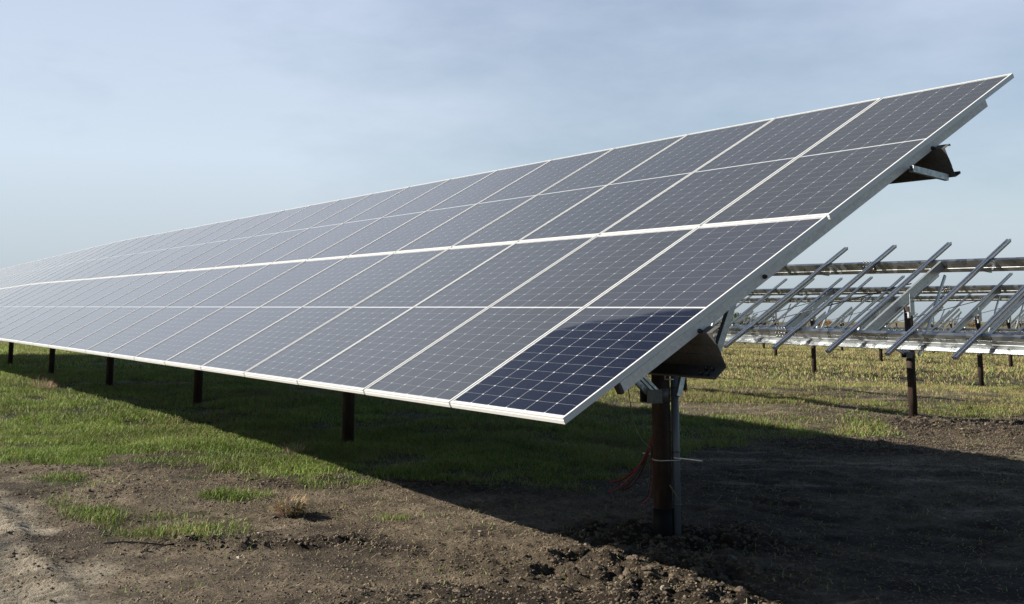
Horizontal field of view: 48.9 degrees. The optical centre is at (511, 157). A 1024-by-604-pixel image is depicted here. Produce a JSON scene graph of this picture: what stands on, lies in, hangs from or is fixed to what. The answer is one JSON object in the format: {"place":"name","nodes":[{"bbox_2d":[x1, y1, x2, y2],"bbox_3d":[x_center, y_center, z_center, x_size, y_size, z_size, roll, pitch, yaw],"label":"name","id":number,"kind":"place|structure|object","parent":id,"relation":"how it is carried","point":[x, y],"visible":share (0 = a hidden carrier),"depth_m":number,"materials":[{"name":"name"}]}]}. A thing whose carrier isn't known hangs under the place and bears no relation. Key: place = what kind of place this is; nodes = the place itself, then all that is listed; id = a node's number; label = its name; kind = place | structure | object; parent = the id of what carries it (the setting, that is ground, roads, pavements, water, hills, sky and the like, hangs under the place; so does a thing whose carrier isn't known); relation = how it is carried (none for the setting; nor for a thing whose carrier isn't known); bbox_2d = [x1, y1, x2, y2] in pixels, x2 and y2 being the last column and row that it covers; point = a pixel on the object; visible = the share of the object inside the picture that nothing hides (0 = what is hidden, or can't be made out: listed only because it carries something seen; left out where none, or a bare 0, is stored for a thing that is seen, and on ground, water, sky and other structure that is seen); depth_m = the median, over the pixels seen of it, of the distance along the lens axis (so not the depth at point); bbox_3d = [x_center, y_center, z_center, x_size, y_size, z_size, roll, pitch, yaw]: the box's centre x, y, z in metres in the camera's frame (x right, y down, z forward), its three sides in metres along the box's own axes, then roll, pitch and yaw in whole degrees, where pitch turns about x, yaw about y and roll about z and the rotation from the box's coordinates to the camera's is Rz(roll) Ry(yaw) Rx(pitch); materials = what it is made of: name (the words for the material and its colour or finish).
{"place":"outdoors","nodes":[
{"label":"outdoors","id":0,"kind":"place"},
{"bbox_2d":[0,322,1023,603],"bbox_3d":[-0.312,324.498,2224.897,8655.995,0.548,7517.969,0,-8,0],"label":"ground","id":1,"kind":"structure","parent":0,"point":[36,590],"depth_m":8.90,"materials":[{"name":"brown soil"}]},
{"bbox_2d":[22,376,66,389],"bbox_3d":[-9.077,4.318,21.813,1.045,0.356,1.027,-5,-10,31],"label":"dry grass clump","id":2,"kind":"object","parent":1,"relation":"on","point":[40,385],"visible":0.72,"depth_m":21.74,"materials":[{"name":"beige plant"}]},
{"bbox_2d":[104,541,174,545],"bbox_3d":[-2.570,2.655,7.759,0.535,0.031,0.019,-2,-8,13],"label":"black cable","id":3,"kind":"object","parent":1,"relation":"on","point":[139,542],"visible":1,"depth_m":7.75,"materials":[{"name":"black rubber"}]},
{"bbox_2d":[263,493,316,517],"bbox_3d":[-1.759,2.778,8.990,0.472,0.220,0.474,0,-8,0],"label":"dry grass clump","id":4,"kind":"object","parent":1,"relation":"on","point":[294,508],"visible":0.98,"depth_m":8.92,"materials":[{"name":"plant"}]},
{"bbox_2d":[277,437,317,453],"bbox_3d":[-2.343,3.132,12.297,0.505,0.179,0.485,3,-9,-19],"label":"dry grass clump","id":5,"kind":"object","parent":1,"relation":"on","point":[297,450],"visible":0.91,"depth_m":12.30,"materials":[{"name":"beige plant"}]},
{"bbox_2d":[8,100,987,537],"bbox_3d":[-10.003,3.604,24.981,3.348,3.615,43.976,5,-10,-33],"label":"mounting rack","id":6,"kind":"object","parent":1,"relation":"on","point":[694,350],"visible":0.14,"depth_m":7.49,"materials":[{"name":"metal"}]},
{"bbox_2d":[0,286,19,295],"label":"solar panel","id":7,"kind":"object","parent":6,"relation":"attached to","point":[7,291],"visible":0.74,"depth_m":29.30,"materials":[{"name":"glass"}]},
{"bbox_2d":[0,264,21,274],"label":"solar panel","id":8,"kind":"object","parent":6,"relation":"attached to","point":[10,269],"visible":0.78,"depth_m":39.96,"materials":[{"name":"glass"}]},
{"bbox_2d":[0,262,28,276],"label":"solar panel","id":9,"kind":"object","parent":6,"relation":"attached to","point":[13,269],"visible":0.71,"depth_m":39.05,"materials":[{"name":"glass"}]},
{"bbox_2d":[0,284,30,299],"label":"solar panel","id":10,"kind":"object","parent":6,"relation":"attached to","point":[12,291],"visible":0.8,"depth_m":28.23,"materials":[{"name":"glass"}]},
{"bbox_2d":[0,261,34,277],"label":"solar panel","id":11,"kind":"object","parent":6,"relation":"attached to","point":[18,268],"visible":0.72,"depth_m":38.03,"materials":[{"name":"glass"}]},
{"bbox_2d":[0,283,39,302],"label":"solar panel","id":12,"kind":"object","parent":6,"relation":"attached to","point":[17,293],"visible":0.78,"depth_m":27.23,"materials":[{"name":"glass"}]},
{"bbox_2d":[0,259,42,279],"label":"solar panel","id":13,"kind":"object","parent":6,"relation":"attached to","point":[19,269],"visible":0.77,"depth_m":37.02,"materials":[{"name":"glass"}]},
{"bbox_2d":[0,282,49,306],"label":"solar panel","id":14,"kind":"object","parent":6,"relation":"attached to","point":[22,294],"visible":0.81,"depth_m":26.23,"materials":[{"name":"glass"}]},
{"bbox_2d":[0,257,49,281],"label":"solar panel","id":15,"kind":"object","parent":6,"relation":"attached to","point":[23,269],"visible":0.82,"depth_m":35.99,"materials":[{"name":"glass"}]},
{"bbox_2d":[0,282,58,311],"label":"solar panel","id":16,"kind":"object","parent":6,"relation":"attached to","point":[26,296],"visible":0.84,"depth_m":25.26,"materials":[{"name":"glass"}]},
{"bbox_2d":[0,255,58,283],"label":"solar panel","id":17,"kind":"object","parent":6,"relation":"attached to","point":[50,258],"visible":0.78,"depth_m":34.95,"materials":[{"name":"glass"}]},
{"bbox_2d":[0,253,66,285],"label":"solar panel","id":18,"kind":"object","parent":6,"relation":"attached to","point":[44,263],"visible":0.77,"depth_m":33.98,"materials":[{"name":"glass"}]},
{"bbox_2d":[0,281,69,316],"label":"solar panel","id":19,"kind":"object","parent":6,"relation":"attached to","point":[32,298],"visible":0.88,"depth_m":24.23,"materials":[{"name":"glass"}]},
{"bbox_2d":[0,251,75,288],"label":"solar panel","id":20,"kind":"object","parent":6,"relation":"attached to","point":[20,277],"visible":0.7,"depth_m":32.94,"materials":[{"name":"glass"}]},
{"bbox_2d":[0,279,84,321],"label":"solar panel","id":21,"kind":"object","parent":6,"relation":"attached to","point":[37,301],"visible":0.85,"depth_m":23.20,"materials":[{"name":"glass"}]},
{"bbox_2d":[1,249,83,288],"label":"solar panel","id":22,"kind":"object","parent":6,"relation":"attached to","point":[41,269],"visible":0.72,"depth_m":31.95,"materials":[{"name":"glass"}]},
{"bbox_2d":[0,278,97,328],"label":"solar panel","id":23,"kind":"object","parent":6,"relation":"attached to","point":[4,323],"visible":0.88,"depth_m":22.18,"materials":[{"name":"glass"}]},
{"bbox_2d":[8,247,93,287],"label":"solar panel","id":24,"kind":"object","parent":6,"relation":"attached to","point":[50,267],"visible":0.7,"depth_m":31.02,"materials":[{"name":"glass"}]},
{"bbox_2d":[0,277,111,334],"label":"solar panel","id":25,"kind":"object","parent":6,"relation":"attached to","point":[45,308],"visible":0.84,"depth_m":21.16,"materials":[{"name":"glass"}]},
{"bbox_2d":[15,245,102,286],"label":"solar panel","id":26,"kind":"object","parent":6,"relation":"attached to","point":[56,267],"visible":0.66,"depth_m":30.04,"materials":[{"name":"glass"}]},
{"bbox_2d":[0,276,127,340],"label":"solar panel","id":27,"kind":"object","parent":6,"relation":"attached to","point":[55,310],"visible":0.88,"depth_m":20.16,"materials":[{"name":"glass"}]},
{"bbox_2d":[25,242,114,284],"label":"solar panel","id":28,"kind":"object","parent":6,"relation":"attached to","point":[69,263],"visible":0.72,"depth_m":29.04,"materials":[{"name":"glass"}]},
{"bbox_2d":[6,274,145,342],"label":"solar panel","id":29,"kind":"object","parent":6,"relation":"attached to","point":[37,327],"visible":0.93,"depth_m":19.17,"materials":[{"name":"glass"}]},
{"bbox_2d":[33,239,127,283],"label":"solar panel","id":30,"kind":"object","parent":6,"relation":"attached to","point":[78,262],"visible":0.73,"depth_m":28.09,"materials":[{"name":"glass"}]},
{"bbox_2d":[42,237,139,282],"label":"solar panel","id":31,"kind":"object","parent":6,"relation":"attached to","point":[89,260],"visible":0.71,"depth_m":27.13,"materials":[{"name":"glass"}]},
{"bbox_2d":[19,273,164,344],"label":"solar panel","id":32,"kind":"object","parent":6,"relation":"attached to","point":[82,312],"visible":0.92,"depth_m":18.21,"materials":[{"name":"glass"}]},
{"bbox_2d":[52,235,151,281],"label":"solar panel","id":33,"kind":"object","parent":6,"relation":"attached to","point":[94,262],"visible":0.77,"depth_m":26.16,"materials":[{"name":"glass"}]},
{"bbox_2d":[33,271,186,347],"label":"solar panel","id":34,"kind":"object","parent":6,"relation":"attached to","point":[68,329],"visible":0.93,"depth_m":17.25,"materials":[{"name":"glass"}]},
{"bbox_2d":[63,232,166,280],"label":"solar panel","id":35,"kind":"object","parent":6,"relation":"attached to","point":[117,255],"visible":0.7,"depth_m":25.23,"materials":[{"name":"glass"}]},
{"bbox_2d":[74,229,182,279],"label":"solar panel","id":36,"kind":"object","parent":6,"relation":"attached to","point":[124,256],"visible":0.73,"depth_m":24.26,"materials":[{"name":"glass"}]},
{"bbox_2d":[48,269,210,349],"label":"solar panel","id":37,"kind":"object","parent":6,"relation":"attached to","point":[63,343],"visible":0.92,"depth_m":16.29,"materials":[{"name":"glass"}]},
{"bbox_2d":[87,226,198,278],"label":"solar panel","id":38,"kind":"object","parent":6,"relation":"attached to","point":[140,253],"visible":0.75,"depth_m":23.32,"materials":[{"name":"glass"}]},
{"bbox_2d":[66,266,239,352],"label":"solar panel","id":39,"kind":"object","parent":6,"relation":"attached to","point":[83,345],"visible":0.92,"depth_m":15.32,"materials":[{"name":"glass"}]},
{"bbox_2d":[100,222,218,277],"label":"solar panel","id":40,"kind":"object","parent":6,"relation":"attached to","point":[156,251],"visible":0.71,"depth_m":22.34,"materials":[{"name":"glass"}]},
{"bbox_2d":[114,219,237,276],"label":"solar panel","id":41,"kind":"object","parent":6,"relation":"attached to","point":[171,250],"visible":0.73,"depth_m":21.38,"materials":[{"name":"glass"}]},
{"bbox_2d":[86,264,268,356],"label":"solar panel","id":42,"kind":"object","parent":6,"relation":"attached to","point":[157,318],"visible":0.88,"depth_m":14.37,"materials":[{"name":"glass"}]},
{"bbox_2d":[132,215,258,274],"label":"solar panel","id":43,"kind":"object","parent":6,"relation":"attached to","point":[190,247],"visible":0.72,"depth_m":20.43,"materials":[{"name":"glass"}]},
{"bbox_2d":[108,260,305,359],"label":"solar panel","id":44,"kind":"object","parent":6,"relation":"attached to","point":[139,345],"visible":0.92,"depth_m":13.39,"materials":[{"name":"glass"}]},
{"bbox_2d":[148,210,283,273],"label":"solar panel","id":45,"kind":"object","parent":6,"relation":"attached to","point":[205,247],"visible":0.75,"depth_m":19.45,"materials":[{"name":"glass"}]},
{"bbox_2d":[169,205,309,271],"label":"solar panel","id":46,"kind":"object","parent":6,"relation":"attached to","point":[232,242],"visible":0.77,"depth_m":18.50,"materials":[{"name":"glass"}]},
{"bbox_2d":[134,257,345,364],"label":"solar panel","id":47,"kind":"object","parent":6,"relation":"attached to","point":[201,330],"visible":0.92,"depth_m":12.44,"materials":[{"name":"glass"}]},
{"bbox_2d":[190,200,338,269],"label":"solar panel","id":48,"kind":"object","parent":6,"relation":"attached to","point":[252,241],"visible":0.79,"depth_m":17.54,"materials":[{"name":"glass"}]},
{"bbox_2d":[165,253,392,369],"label":"solar panel","id":49,"kind":"object","parent":6,"relation":"attached to","point":[197,356],"visible":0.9,"depth_m":11.47,"materials":[{"name":"glass"}]},
{"bbox_2d":[214,193,372,267],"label":"solar panel","id":50,"kind":"object","parent":6,"relation":"attached to","point":[259,249],"visible":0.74,"depth_m":16.57,"materials":[{"name":"glass"}]},
{"bbox_2d":[201,248,448,376],"bbox_3d":[-1.735,1.412,10.576,2.280,0.037,1.134,-30,10,-32],"label":"solar panel","id":51,"kind":"object","parent":6,"relation":"attached to","point":[241,359],"visible":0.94,"depth_m":10.50,"materials":[{"name":"glass"}]},
{"bbox_2d":[241,186,409,265],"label":"solar panel","id":52,"kind":"object","parent":6,"relation":"attached to","point":[281,250],"visible":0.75,"depth_m":15.61,"materials":[{"name":"glass"}]},
{"bbox_2d":[273,179,449,262],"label":"solar panel","id":53,"kind":"object","parent":6,"relation":"attached to","point":[327,240],"visible":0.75,"depth_m":14.64,"materials":[{"name":"glass"}]},
{"bbox_2d":[244,242,515,384],"bbox_3d":[-1.104,1.287,9.618,2.280,0.035,1.134,-30,10,-32],"label":"solar panel","id":54,"kind":"object","parent":6,"relation":"attached to","point":[293,363],"visible":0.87,"depth_m":9.54,"materials":[{"name":"glass"}]},
{"bbox_2d":[308,170,496,259],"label":"solar panel","id":55,"kind":"object","parent":6,"relation":"attached to","point":[383,226],"visible":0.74,"depth_m":13.69,"materials":[{"name":"glass"}]},
{"bbox_2d":[297,235,596,393],"bbox_3d":[-0.475,1.159,8.659,2.280,0.035,1.134,-30,10,-32],"label":"solar panel","id":56,"kind":"object","parent":6,"relation":"attached to","point":[361,366],"visible":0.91,"depth_m":8.57,"materials":[{"name":"glass"}]},
{"bbox_2d":[349,160,550,256],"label":"solar panel","id":57,"kind":"object","parent":6,"relation":"attached to","point":[419,226],"visible":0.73,"depth_m":12.72,"materials":[{"name":"glass"}]},
{"bbox_2d":[396,148,613,252],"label":"solar panel","id":58,"kind":"object","parent":6,"relation":"attached to","point":[451,233],"visible":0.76,"depth_m":11.75,"materials":[{"name":"glass"}]},
{"bbox_2d":[364,227,697,406],"bbox_3d":[0.156,1.034,7.701,2.280,0.037,1.134,-30,10,-32],"label":"solar panel","id":59,"kind":"object","parent":6,"relation":"attached to","point":[445,371],"visible":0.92,"depth_m":7.60,"materials":[{"name":"glass"}]},
{"bbox_2d":[452,134,687,247],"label":"solar panel","id":60,"kind":"object","parent":6,"relation":"attached to","point":[527,218],"visible":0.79,"depth_m":10.79,"materials":[{"name":"glass"}]},
{"bbox_2d":[608,436,652,503],"bbox_3d":[0.917,2.360,8.624,0.361,0.572,0.135,-1,-8,9],"label":"cable bundle","id":61,"kind":"object","parent":6,"relation":"hanging from","point":[640,465],"visible":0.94,"depth_m":8.60,"materials":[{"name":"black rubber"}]},
{"bbox_2d":[450,216,828,423],"bbox_3d":[0.786,0.907,6.742,2.280,0.038,1.134,-30,10,-32],"label":"solar panel","id":62,"kind":"object","parent":6,"relation":"attached to","point":[572,367],"visible":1,"depth_m":6.60,"materials":[{"name":"glass"}]},
{"bbox_2d":[628,389,650,447],"bbox_3d":[0.820,1.704,7.261,0.036,0.629,2.784,-1,-8,9],"label":"ground wire","id":63,"kind":"object","parent":6,"relation":"attached to","point":[633,418],"visible":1,"depth_m":6.78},
{"bbox_2d":[519,118,774,241],"bbox_3d":[1.208,0.197,9.893,2.280,0.037,1.134,-30,10,-32],"label":"solar panel","id":64,"kind":"object","parent":6,"relation":"attached to","point":[599,212],"visible":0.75,"depth_m":9.82,"materials":[{"name":"glass"}]},
{"bbox_2d":[643,376,701,535],"bbox_3d":[1.208,2.246,8.547,0.451,1.341,0.154,-4,-9,23],"label":"conduit","id":65,"kind":"object","parent":6,"relation":"attached to","point":[676,460],"visible":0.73,"depth_m":8.54,"materials":[{"name":"metal"}]},
{"bbox_2d":[600,98,881,234],"bbox_3d":[1.838,0.070,8.935,2.280,0.037,1.134,-30,10,-32],"label":"solar panel","id":66,"kind":"object","parent":6,"relation":"attached to","point":[701,196],"visible":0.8,"depth_m":8.85,"materials":[{"name":"glass"}]},
{"bbox_2d":[702,73,1013,225],"bbox_3d":[2.469,-0.056,7.976,2.280,0.037,1.134,-30,10,-32],"label":"solar panel","id":67,"kind":"object","parent":6,"relation":"attached to","point":[835,173],"visible":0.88,"depth_m":7.86,"materials":[{"name":"glass"}]},
{"bbox_2d":[4,398,1023,603],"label":"soil clods","id":68,"kind":"object","parent":1,"relation":"on","point":[696,569],"visible":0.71,"depth_m":8.21,"materials":[{"name":"brown soil"}]},
{"bbox_2d":[6,380,1023,603],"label":"sparse grass","id":69,"kind":"structure","parent":1,"relation":"on","point":[594,510],"depth_m":9.61,"materials":[{"name":"green plant"}]},
{"bbox_2d":[731,312,748,324],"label":"tree","id":70,"kind":"object","parent":1,"relation":"on","point":[736,314],"visible":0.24,"depth_m":242.19,"materials":[{"name":"green plant"}]},
{"bbox_2d":[735,310,753,343],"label":"steel post frame","id":71,"kind":"object","parent":1,"relation":"on","point":[745,317],"visible":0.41,"depth_m":79.69,"materials":[{"name":"metal"}]},
{"bbox_2d":[809,311,825,325],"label":"steel post frame","id":72,"kind":"object","parent":1,"relation":"on","point":[820,316],"visible":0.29,"depth_m":87.66,"materials":[{"name":"grey metal"}]},
{"bbox_2d":[820,319,832,325],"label":"tree","id":73,"kind":"object","parent":1,"relation":"on","point":[829,322],"visible":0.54,"depth_m":252.17,"materials":[{"name":"brown plant"}]},
{"bbox_2d":[829,306,852,349],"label":"steel post frame","id":74,"kind":"object","parent":1,"relation":"on","point":[848,310],"visible":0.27,"depth_m":59.34,"materials":[{"name":"metal"}]},
{"bbox_2d":[683,239,1023,416],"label":"mounting rack","id":75,"kind":"object","parent":1,"relation":"on","point":[908,342],"visible":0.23,"depth_m":18.69,"materials":[{"name":"metal"}]},
{"bbox_2d":[710,294,1023,367],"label":"mounting rack","id":76,"kind":"object","parent":1,"relation":"on","point":[918,298],"visible":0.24,"depth_m":44.37,"materials":[{"name":"metal"}]},
{"bbox_2d":[730,273,1023,386],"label":"mounting rack","id":77,"kind":"object","parent":1,"relation":"on","point":[992,291],"visible":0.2,"depth_m":32.29,"materials":[{"name":"metal"}]},
{"bbox_2d":[888,313,902,326],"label":"steel post frame","id":78,"kind":"object","parent":1,"relation":"on","point":[897,317],"visible":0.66,"depth_m":93.78,"materials":[{"name":"grey metal"}]},
{"bbox_2d":[921,306,944,353],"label":"steel post frame","id":79,"kind":"object","parent":1,"relation":"on","point":[932,323],"visible":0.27,"depth_m":54.56,"materials":[{"name":"metal"}]},
{"bbox_2d":[934,310,949,326],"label":"steel post frame","id":80,"kind":"object","parent":1,"relation":"on","point":[946,313],"visible":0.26,"depth_m":78.33,"materials":[{"name":"grey metal"}]},
{"bbox_2d":[938,308,960,327],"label":"steel post frame","id":81,"kind":"object","parent":1,"relation":"on","point":[950,317],"visible":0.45,"depth_m":65.69,"materials":[{"name":"metal"}]},
{"bbox_2d":[946,312,961,327],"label":"steel post frame","id":82,"kind":"object","parent":1,"relation":"on","point":[954,318],"visible":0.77,"depth_m":89.07,"materials":[{"name":"grey metal"}]},
{"bbox_2d":[966,319,981,327],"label":"tree","id":83,"kind":"object","parent":1,"relation":"on","point":[971,324],"visible":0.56,"depth_m":227.06,"materials":[{"name":"brown plant"}]},
{"bbox_2d":[1006,309,1023,328],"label":"steel post frame","id":84,"kind":"object","parent":1,"relation":"on","point":[1014,319],"visible":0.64,"depth_m":73.41,"materials":[{"name":"grey metal"}]},
{"bbox_2d":[1011,313,1023,327],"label":"steel post frame","id":85,"kind":"object","parent":1,"relation":"on","point":[1020,322],"visible":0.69,"depth_m":84.41,"materials":[{"name":"grey metal"}]},
{"bbox_2d":[0,342,1023,541],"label":"grass","id":86,"kind":"structure","parent":0,"point":[164,435],"depth_m":15.48,"materials":[{"name":"green plant"}]},
{"bbox_2d":[0,0,1023,321],"label":"sky","id":87,"kind":"structure","parent":0,"point":[120,120],"materials":[{"name":"blue"}]}
]}

